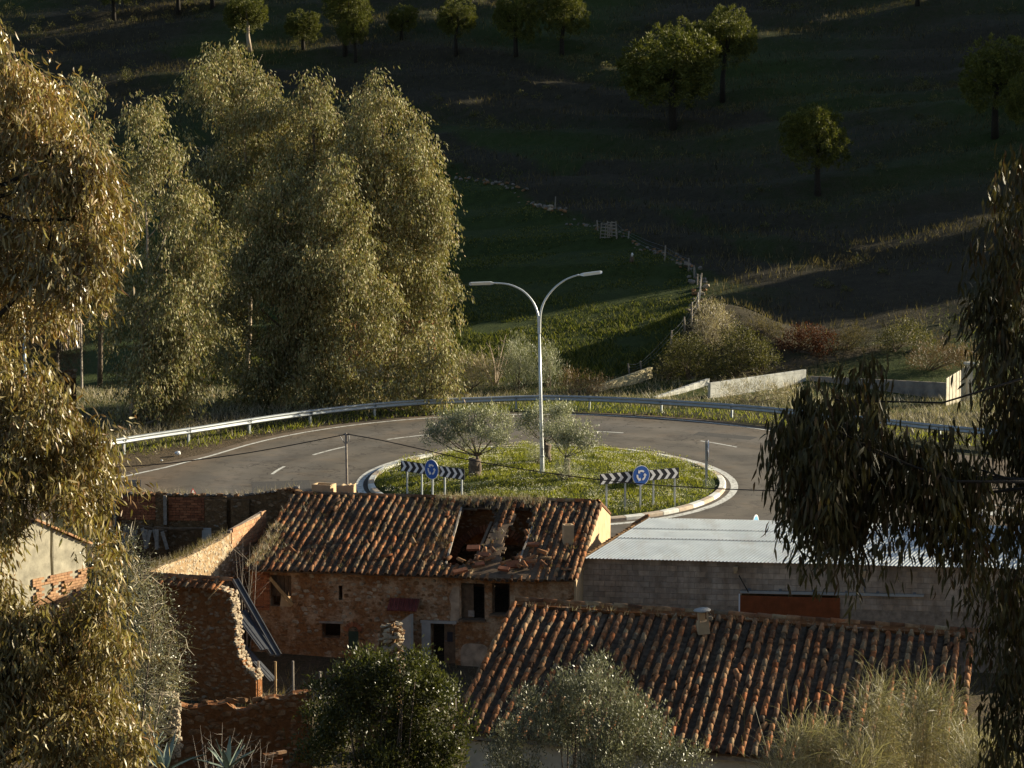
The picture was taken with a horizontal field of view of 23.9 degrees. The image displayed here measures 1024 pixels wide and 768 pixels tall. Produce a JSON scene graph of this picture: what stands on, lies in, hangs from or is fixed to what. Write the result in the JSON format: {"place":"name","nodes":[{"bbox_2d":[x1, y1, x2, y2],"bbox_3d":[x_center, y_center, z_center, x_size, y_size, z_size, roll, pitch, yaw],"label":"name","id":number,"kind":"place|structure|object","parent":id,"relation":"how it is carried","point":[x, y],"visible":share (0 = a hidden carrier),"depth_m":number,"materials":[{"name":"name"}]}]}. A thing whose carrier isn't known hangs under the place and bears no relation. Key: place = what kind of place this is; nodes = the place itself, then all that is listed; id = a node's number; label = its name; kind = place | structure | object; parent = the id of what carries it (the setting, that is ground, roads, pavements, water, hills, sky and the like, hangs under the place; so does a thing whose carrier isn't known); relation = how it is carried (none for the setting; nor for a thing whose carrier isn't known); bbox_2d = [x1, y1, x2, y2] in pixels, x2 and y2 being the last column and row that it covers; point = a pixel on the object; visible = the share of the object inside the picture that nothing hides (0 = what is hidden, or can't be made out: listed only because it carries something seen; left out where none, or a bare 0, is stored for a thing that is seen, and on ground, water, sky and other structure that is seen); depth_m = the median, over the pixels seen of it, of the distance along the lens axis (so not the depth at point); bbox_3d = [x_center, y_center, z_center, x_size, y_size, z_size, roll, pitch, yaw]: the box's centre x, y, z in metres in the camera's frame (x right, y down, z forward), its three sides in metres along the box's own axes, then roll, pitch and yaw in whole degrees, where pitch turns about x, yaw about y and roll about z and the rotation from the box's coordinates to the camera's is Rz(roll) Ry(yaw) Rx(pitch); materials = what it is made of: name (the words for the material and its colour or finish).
{"place":"outdoors","nodes":[
{"label":"outdoors","id":0,"kind":"place"},
{"bbox_2d":[18,423,340,519],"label":"road","id":1,"kind":"structure","parent":0,"point":[153,477],"depth_m":112.02,"materials":[{"name":"asphalt"}]},
{"bbox_2d":[25,414,1017,524],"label":"road marking","id":2,"kind":"object","parent":1,"relation":"on","point":[728,496],"visible":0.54,"depth_m":112.99,"materials":[{"name":"paint"}]},
{"bbox_2d":[0,0,1023,767],"bbox_3d":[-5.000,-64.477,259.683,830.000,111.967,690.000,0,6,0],"label":"ground","id":3,"kind":"structure","parent":0,"point":[898,292],"depth_m":194.49,"materials":[{"name":"plant"}]},
{"bbox_2d":[15,369,76,417],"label":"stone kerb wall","id":4,"kind":"structure","parent":3,"relation":"on","point":[68,382],"depth_m":128.09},
{"bbox_2d":[0,517,92,675],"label":"cracked house","id":5,"kind":"structure","parent":3,"relation":"on","point":[53,565],"depth_m":83.33,"materials":[{"name":"paint"}]},
{"bbox_2d":[1,317,92,382],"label":"dry shrub","id":6,"kind":"object","parent":3,"relation":"on","point":[62,353],"visible":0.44,"depth_m":127.33,"materials":[{"name":"brown plant"}]},
{"bbox_2d":[0,18,143,371],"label":"eucalyptus tree","id":7,"kind":"object","parent":3,"relation":"on","point":[42,266],"visible":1,"depth_m":33.79,"materials":[{"name":"green plant"}]},
{"bbox_2d":[0,341,169,767],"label":"eucalyptus tree","id":8,"kind":"object","parent":3,"relation":"on","point":[39,651],"visible":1,"depth_m":31.55,"materials":[{"name":"green plant"}]},
{"bbox_2d":[54,71,167,386],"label":"eucalyptus tree","id":9,"kind":"object","parent":3,"relation":"on","point":[86,327],"visible":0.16,"depth_m":141.53,"materials":[{"name":"green plant"}]},
{"bbox_2d":[73,516,201,765],"bbox_3d":[-9.617,7.409,61.152,3.522,8.480,3.184,0,6,0],"label":"tree","id":10,"kind":"object","parent":3,"relation":"on","point":[159,699],"visible":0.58,"depth_m":61.03,"materials":[{"name":"green plant"}]},
{"bbox_2d":[88,91,234,429],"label":"eucalyptus tree","id":11,"kind":"object","parent":3,"relation":"on","point":[159,335],"visible":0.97,"depth_m":125.38,"materials":[{"name":"green plant"}]},
{"bbox_2d":[150,690,183,767],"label":"stone pillar","id":12,"kind":"structure","parent":3,"relation":"on","point":[176,752],"depth_m":63.25,"materials":[{"name":"stone"}]},
{"bbox_2d":[147,731,205,767],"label":"agave","id":13,"kind":"object","parent":3,"relation":"on","point":[165,759],"visible":0.73,"depth_m":58.43,"materials":[{"name":"green plant"}]},
{"bbox_2d":[94,485,301,564],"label":"ruined wall","id":14,"kind":"structure","parent":3,"relation":"on","point":[175,522],"depth_m":92.88,"materials":[{"name":"brick"}]},
{"bbox_2d":[140,571,262,704],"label":"shed wall","id":15,"kind":"structure","parent":3,"relation":"on","point":[209,605],"depth_m":77.64,"materials":[{"name":"red stone"}]},
{"bbox_2d":[141,510,267,688],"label":"stone party wall","id":16,"kind":"structure","parent":3,"relation":"on","point":[220,557],"depth_m":87.65,"materials":[{"name":"stone"}]},
{"bbox_2d":[137,526,226,568],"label":"wall weeds","id":17,"kind":"object","parent":16,"relation":"on","point":[204,543],"depth_m":84.27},
{"bbox_2d":[158,221,256,378],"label":"eucalyptus tree","id":18,"kind":"object","parent":3,"relation":"on","point":[210,345],"visible":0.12,"depth_m":145.75,"materials":[{"name":"green plant"}]},
{"bbox_2d":[193,737,254,767],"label":"agave","id":19,"kind":"object","parent":3,"relation":"on","point":[227,761],"visible":1,"depth_m":58.88,"materials":[{"name":"green plant"}]},
{"bbox_2d":[162,18,323,368],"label":"eucalyptus tree","id":20,"kind":"object","parent":3,"relation":"on","point":[228,178],"visible":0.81,"depth_m":139.38,"materials":[{"name":"green plant"}]},
{"bbox_2d":[178,689,311,767],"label":"rubble wall","id":21,"kind":"structure","parent":3,"relation":"on","point":[265,720],"depth_m":65.89,"materials":[{"name":"red stone"}]},
{"bbox_2d":[221,0,268,51],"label":"stone pine","id":22,"kind":"object","parent":3,"relation":"on","point":[236,10],"visible":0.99,"depth_m":247.96,"materials":[{"name":"green plant"}]},
{"bbox_2d":[232,578,281,656],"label":"metal beam","id":23,"kind":"structure","parent":3,"relation":"on","point":[250,606],"depth_m":81.64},
{"bbox_2d":[190,152,351,408],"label":"eucalyptus tree","id":24,"kind":"object","parent":3,"relation":"on","point":[253,276],"visible":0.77,"depth_m":132.45,"materials":[{"name":"green plant"}]},
{"bbox_2d":[283,9,322,49],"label":"stone pine","id":25,"kind":"object","parent":3,"relation":"on","point":[297,26],"visible":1,"depth_m":246.08,"materials":[{"name":"green plant"}]},
{"bbox_2d":[255,66,376,259],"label":"eucalyptus tree","id":26,"kind":"object","parent":3,"relation":"on","point":[319,129],"visible":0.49,"depth_m":137.67,"materials":[{"name":"green plant"}]},
{"bbox_2d":[266,149,413,411],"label":"eucalyptus tree","id":27,"kind":"object","parent":3,"relation":"on","point":[333,275],"visible":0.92,"depth_m":130.91,"materials":[{"name":"green plant"}]},
{"bbox_2d":[340,433,349,484],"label":"utility pole","id":28,"kind":"object","parent":3,"relation":"on","point":[346,457],"visible":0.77,"depth_m":96.81,"materials":[{"name":"grey wood"}]},
{"bbox_2d":[347,434,1007,491],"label":"overhead cable","id":29,"kind":"object","parent":28,"relation":"attached to","point":[569,475],"visible":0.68,"depth_m":91.58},
{"bbox_2d":[321,0,376,56],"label":"stone pine","id":30,"kind":"object","parent":3,"relation":"on","point":[333,6],"visible":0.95,"depth_m":243.16,"materials":[{"name":"green plant"}]},
{"bbox_2d":[336,12,368,62],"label":"stone pine","id":31,"kind":"object","parent":3,"relation":"on","point":[357,28],"visible":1,"depth_m":242.45,"materials":[{"name":"green plant"}]},
{"bbox_2d":[352,621,405,752],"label":"stone wall stub","id":32,"kind":"object","parent":3,"relation":"on","point":[391,634],"visible":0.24,"depth_m":72.92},
{"bbox_2d":[283,634,486,767],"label":"evergreen bush","id":33,"kind":"object","parent":3,"relation":"on","point":[389,750],"visible":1,"depth_m":54.83,"materials":[{"name":"green plant"}]},
{"bbox_2d":[340,319,437,377],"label":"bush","id":34,"kind":"object","parent":3,"relation":"on","point":[360,345],"visible":0.06,"depth_m":143.49,"materials":[{"name":"plant"}]},
{"bbox_2d":[311,65,474,391],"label":"eucalyptus tree","id":35,"kind":"object","parent":3,"relation":"on","point":[424,208],"visible":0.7,"depth_m":134.57,"materials":[{"name":"green plant"}]},
{"bbox_2d":[385,3,418,39],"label":"stone pine","id":36,"kind":"object","parent":3,"relation":"on","point":[402,18],"visible":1,"depth_m":247.99,"materials":[{"name":"green plant"}]},
{"bbox_2d":[344,315,475,414],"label":"eucalyptus tree","id":37,"kind":"object","parent":3,"relation":"on","point":[420,367],"visible":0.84,"depth_m":130.36,"materials":[{"name":"green plant"}]},
{"bbox_2d":[243,482,610,666],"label":"ruined house","id":38,"kind":"structure","parent":3,"relation":"on","point":[363,594],"depth_m":86.42,"materials":[{"name":"red stone"}]},
{"bbox_2d":[444,624,454,663],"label":"door","id":39,"kind":"structure","parent":38,"relation":"in","point":[449,629],"depth_m":85.64,"materials":[{"name":"brown wood"}]},
{"bbox_2d":[458,583,485,622],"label":"window","id":40,"kind":"structure","parent":38,"relation":"in","point":[467,589],"depth_m":85.37,"materials":[{"name":"brown wood"}]},
{"bbox_2d":[432,489,546,510],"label":"roof weeds","id":41,"kind":"object","parent":38,"relation":"on","point":[477,496],"visible":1,"depth_m":90.88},
{"bbox_2d":[161,165,700,386],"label":"field crop","id":42,"kind":"object","parent":3,"relation":"on","point":[676,313],"visible":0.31,"depth_m":154.69,"materials":[{"name":"green plant"}]},
{"bbox_2d":[436,0,477,56],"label":"stone pine","id":43,"kind":"object","parent":3,"relation":"on","point":[450,18],"visible":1,"depth_m":241.03,"materials":[{"name":"green plant"}]},
{"bbox_2d":[435,345,509,391],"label":"dry shrub","id":44,"kind":"object","parent":3,"relation":"on","point":[476,377],"visible":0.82,"depth_m":138.22,"materials":[{"name":"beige plant"}]},
{"bbox_2d":[1,371,1022,458],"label":"dry verge grass","id":45,"kind":"structure","parent":3,"relation":"on","point":[475,394],"depth_m":132.08,"materials":[{"name":"plant"}]},
{"bbox_2d":[0,0,1023,292],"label":"hill scrub","id":46,"kind":"object","parent":3,"relation":"on","point":[572,56],"visible":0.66,"depth_m":218.97,"materials":[{"name":"green plant"}]},
{"bbox_2d":[1,0,1023,270],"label":"tall dry grass","id":47,"kind":"structure","parent":3,"relation":"on","point":[507,98],"depth_m":241.54,"materials":[{"name":"plant"}]},
{"bbox_2d":[492,0,541,56],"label":"stone pine","id":48,"kind":"object","parent":3,"relation":"on","point":[516,14],"visible":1,"depth_m":237.12,"materials":[{"name":"green plant"}]},
{"bbox_2d":[42,401,992,465],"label":"verge grass","id":49,"kind":"structure","parent":3,"relation":"on","point":[530,405],"depth_m":128.15,"materials":[{"name":"plant"}]},
{"bbox_2d":[494,330,545,390],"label":"dry shrub","id":50,"kind":"object","parent":3,"relation":"on","point":[518,368],"visible":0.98,"depth_m":138.44,"materials":[{"name":"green plant"}]},
{"bbox_2d":[32,395,1011,459],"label":"guardrail","id":51,"kind":"object","parent":3,"relation":"on","point":[310,413],"visible":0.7,"depth_m":128.16,"materials":[{"name":"metal"}]},
{"bbox_2d":[126,660,968,767],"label":"yard weeds","id":52,"kind":"object","parent":3,"relation":"on","point":[245,705],"visible":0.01,"depth_m":81.68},
{"bbox_2d":[530,339,570,387],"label":"dry shrub","id":53,"kind":"object","parent":3,"relation":"on","point":[548,377],"visible":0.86,"depth_m":139.02,"materials":[{"name":"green plant"}]},
{"bbox_2d":[537,0,591,54],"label":"stone pine","id":54,"kind":"object","parent":3,"relation":"on","point":[568,8],"visible":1,"depth_m":237.61,"materials":[{"name":"green plant"}]},
{"bbox_2d":[437,171,709,310],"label":"dry stone wall","id":55,"kind":"structure","parent":3,"relation":"on","point":[564,210],"depth_m":178.89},
{"bbox_2d":[552,364,617,395],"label":"dry shrub","id":56,"kind":"object","parent":3,"relation":"on","point":[586,383],"visible":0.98,"depth_m":137.09,"materials":[{"name":"green plant"}]},
{"bbox_2d":[473,644,719,767],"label":"olive bush","id":57,"kind":"object","parent":3,"relation":"on","point":[617,711],"visible":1,"depth_m":49.71,"materials":[{"name":"green plant"}]},
{"bbox_2d":[591,367,652,393],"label":"retaining wall","id":58,"kind":"structure","parent":3,"relation":"on","point":[637,376],"depth_m":140.45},
{"bbox_2d":[554,196,701,372],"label":"field fence","id":59,"kind":"object","parent":3,"relation":"on","point":[691,307],"visible":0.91,"depth_m":160.42,"materials":[{"name":"grey wood"}]},
{"bbox_2d":[614,21,722,130],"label":"stone pine","id":60,"kind":"object","parent":3,"relation":"on","point":[679,64],"visible":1,"depth_m":209.33,"materials":[{"name":"green plant"}]},
{"bbox_2d":[649,349,687,379],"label":"bank shrub","id":61,"kind":"object","parent":3,"relation":"on","point":[668,372],"visible":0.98,"depth_m":141.44,"materials":[{"name":"green plant"}]},
{"bbox_2d":[657,15,713,90],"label":"stone pine","id":62,"kind":"object","parent":3,"relation":"on","point":[694,24],"visible":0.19,"depth_m":219.50,"materials":[{"name":"green plant"}]},
{"bbox_2d":[660,327,727,380],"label":"bank shrub","id":63,"kind":"object","parent":3,"relation":"on","point":[690,349],"visible":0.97,"depth_m":140.84,"materials":[{"name":"green plant"}]},
{"bbox_2d":[685,293,739,350],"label":"bank shrub","id":64,"kind":"object","parent":3,"relation":"on","point":[719,312],"visible":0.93,"depth_m":144.44,"materials":[{"name":"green plant"}]},
{"bbox_2d":[451,596,979,767],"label":"tiled house","id":65,"kind":"structure","parent":3,"relation":"on","point":[699,669],"depth_m":63.64,"materials":[{"name":"brown tile"}]},
{"bbox_2d":[695,3,758,102],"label":"stone pine","id":66,"kind":"object","parent":3,"relation":"on","point":[728,38],"visible":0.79,"depth_m":217.33,"materials":[{"name":"green plant"}]},
{"bbox_2d":[710,316,770,378],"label":"bank shrub","id":67,"kind":"object","parent":3,"relation":"on","point":[747,339],"visible":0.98,"depth_m":141.06,"materials":[{"name":"green plant"}]},
{"bbox_2d":[708,369,805,397],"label":"yard wall","id":68,"kind":"structure","parent":3,"relation":"on","point":[781,378],"depth_m":138.28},
{"bbox_2d":[715,373,803,404],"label":"dry shrub","id":69,"kind":"object","parent":3,"relation":"on","point":[775,392],"visible":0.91,"depth_m":133.91,"materials":[{"name":"beige plant"}]},
{"bbox_2d":[734,335,784,376],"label":"bank shrub","id":70,"kind":"object","parent":3,"relation":"on","point":[765,352],"visible":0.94,"depth_m":141.71,"materials":[{"name":"green plant"}]},
{"bbox_2d":[738,312,786,338],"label":"bank shrub","id":71,"kind":"object","parent":3,"relation":"on","point":[766,327],"visible":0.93,"depth_m":146.08,"materials":[{"name":"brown plant"}]},
{"bbox_2d":[582,514,1023,672],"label":"barn","id":72,"kind":"structure","parent":3,"relation":"on","point":[680,564],"depth_m":85.66,"materials":[{"name":"concrete"}]},
{"bbox_2d":[740,595,839,618],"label":"sliding door","id":73,"kind":"structure","parent":72,"relation":"in","point":[781,605],"depth_m":85.24,"materials":[{"name":"red paint"}]},
{"bbox_2d":[772,320,842,360],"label":"bank shrub","id":74,"kind":"object","parent":3,"relation":"on","point":[814,343],"visible":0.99,"depth_m":145.13,"materials":[{"name":"green plant"}]},
{"bbox_2d":[777,101,855,196],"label":"stone pine","id":75,"kind":"object","parent":3,"relation":"on","point":[804,131],"visible":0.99,"depth_m":181.61,"materials":[{"name":"green plant"}]},
{"bbox_2d":[731,694,913,767],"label":"broom bush","id":76,"kind":"object","parent":3,"relation":"on","point":[819,741],"visible":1,"depth_m":44.73,"materials":[{"name":"plant"}]},
{"bbox_2d":[829,322,878,352],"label":"bank shrub","id":77,"kind":"object","parent":3,"relation":"on","point":[846,346],"visible":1,"depth_m":146.19,"materials":[{"name":"green plant"}]},
{"bbox_2d":[808,376,952,398],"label":"shaded yard wall","id":78,"kind":"structure","parent":3,"relation":"on","point":[931,389],"depth_m":136.80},
{"bbox_2d":[825,648,937,767],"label":"broom bush","id":79,"kind":"object","parent":3,"relation":"on","point":[879,711],"visible":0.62,"depth_m":46.84,"materials":[{"name":"plant"}]},
{"bbox_2d":[751,345,1023,625],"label":"eucalyptus tree","id":80,"kind":"object","parent":3,"relation":"on","point":[830,497],"visible":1,"depth_m":25.39,"materials":[{"name":"green plant"}]},
{"bbox_2d":[870,313,938,353],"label":"bank shrub","id":81,"kind":"object","parent":3,"relation":"on","point":[893,342],"visible":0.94,"depth_m":145.92,"materials":[{"name":"green plant"}]},
{"bbox_2d":[868,646,990,767],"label":"broom bush","id":82,"kind":"object","parent":3,"relation":"on","point":[927,736],"visible":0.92,"depth_m":45.73,"materials":[{"name":"plant"}]},
{"bbox_2d":[902,337,984,371],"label":"bank shrub","id":83,"kind":"object","parent":3,"relation":"on","point":[945,360],"visible":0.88,"depth_m":142.05,"materials":[{"name":"green plant"}]},
{"bbox_2d":[945,368,964,404],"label":"slat gate","id":84,"kind":"structure","parent":3,"relation":"on","point":[958,376],"depth_m":133.78,"materials":[{"name":"paint"}]},
{"bbox_2d":[919,707,1023,767],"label":"broom bush","id":85,"kind":"object","parent":3,"relation":"on","point":[969,758],"visible":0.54,"depth_m":43.75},
{"bbox_2d":[943,143,1023,767],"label":"eucalyptus tree","id":86,"kind":"object","parent":3,"relation":"on","point":[1008,620],"visible":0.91,"depth_m":26.99,"materials":[{"name":"green plant"}]},
{"bbox_2d":[957,32,1023,139],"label":"stone pine","id":87,"kind":"object","parent":3,"relation":"on","point":[994,74],"visible":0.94,"depth_m":190.65,"materials":[{"name":"green plant"}]},
{"bbox_2d":[999,72,1023,126],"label":"stone pine","id":88,"kind":"object","parent":3,"relation":"on","point":[1011,106],"visible":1,"depth_m":182.91,"materials":[{"name":"green plant"}]},
{"bbox_2d":[7,0,1023,375],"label":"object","id":89,"kind":"structure","parent":0,"point":[689,136],"depth_m":209.43,"materials":[{"name":"plant"}]},
{"bbox_2d":[153,412,936,537],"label":"road","id":90,"kind":"structure","parent":0,"point":[668,435],"depth_m":118.12,"materials":[{"name":"asphalt"}]},
{"bbox_2d":[251,480,311,492],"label":"wall","id":91,"kind":"structure","parent":90,"relation":"on","point":[303,484],"depth_m":109.52,"materials":[{"name":"concrete"}]},
{"bbox_2d":[374,447,719,515],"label":"traffic island","id":92,"kind":"structure","parent":90,"relation":"on","point":[715,482],"depth_m":107.53,"materials":[{"name":"plant"}]},
{"bbox_2d":[401,460,425,494],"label":"chevron sign","id":93,"kind":"object","parent":92,"relation":"on","point":[412,467],"visible":0.92,"depth_m":104.88,"materials":[{"name":"metal"}]},
{"bbox_2d":[419,399,520,476],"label":"olive tree","id":94,"kind":"object","parent":92,"relation":"on","point":[459,422],"visible":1,"depth_m":108.89,"materials":[{"name":"green plant"}]},
{"bbox_2d":[469,271,601,473],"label":"street lamp","id":95,"kind":"object","parent":92,"relation":"on","point":[541,455],"visible":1,"depth_m":108.62,"materials":[{"name":"metal"}]},
{"bbox_2d":[511,398,576,460],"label":"olive tree","id":96,"kind":"object","parent":92,"relation":"on","point":[559,413],"visible":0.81,"depth_m":112.35,"materials":[{"name":"green plant"}]},
{"bbox_2d":[374,442,716,514],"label":"island grass","id":97,"kind":"structure","parent":92,"relation":"on","point":[536,467],"depth_m":109.16,"materials":[{"name":"plant"}]},
{"bbox_2d":[379,441,716,509],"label":"island flowers","id":98,"kind":"object","parent":92,"relation":"on","point":[555,470],"visible":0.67,"depth_m":110.17,"materials":[{"name":"plant"}]},
{"bbox_2d":[387,440,713,509],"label":"island weeds","id":99,"kind":"object","parent":92,"relation":"on","point":[478,480],"visible":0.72,"depth_m":110.12,"materials":[{"name":"green plant"}]},
{"bbox_2d":[537,413,608,474],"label":"olive tree","id":100,"kind":"object","parent":92,"relation":"on","point":[567,436],"visible":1,"depth_m":108.44,"materials":[{"name":"green plant"}]},
{"bbox_2d":[600,471,632,509],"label":"chevron sign","id":101,"kind":"object","parent":92,"relation":"on","point":[622,476],"visible":0.91,"depth_m":102.50,"materials":[{"name":"metal"}]},
{"bbox_2d":[648,467,678,506],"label":"chevron sign","id":102,"kind":"object","parent":92,"relation":"on","point":[665,473],"visible":1,"depth_m":103.69,"materials":[{"name":"metal"}]},
{"bbox_2d":[368,444,725,521],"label":"kerb","id":103,"kind":"structure","parent":90,"relation":"on","point":[717,493],"depth_m":107.10,"materials":[{"name":"concrete"}]},
{"bbox_2d":[880,450,1022,525],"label":"road","id":104,"kind":"structure","parent":0,"point":[990,459],"depth_m":112.81,"materials":[{"name":"asphalt"}]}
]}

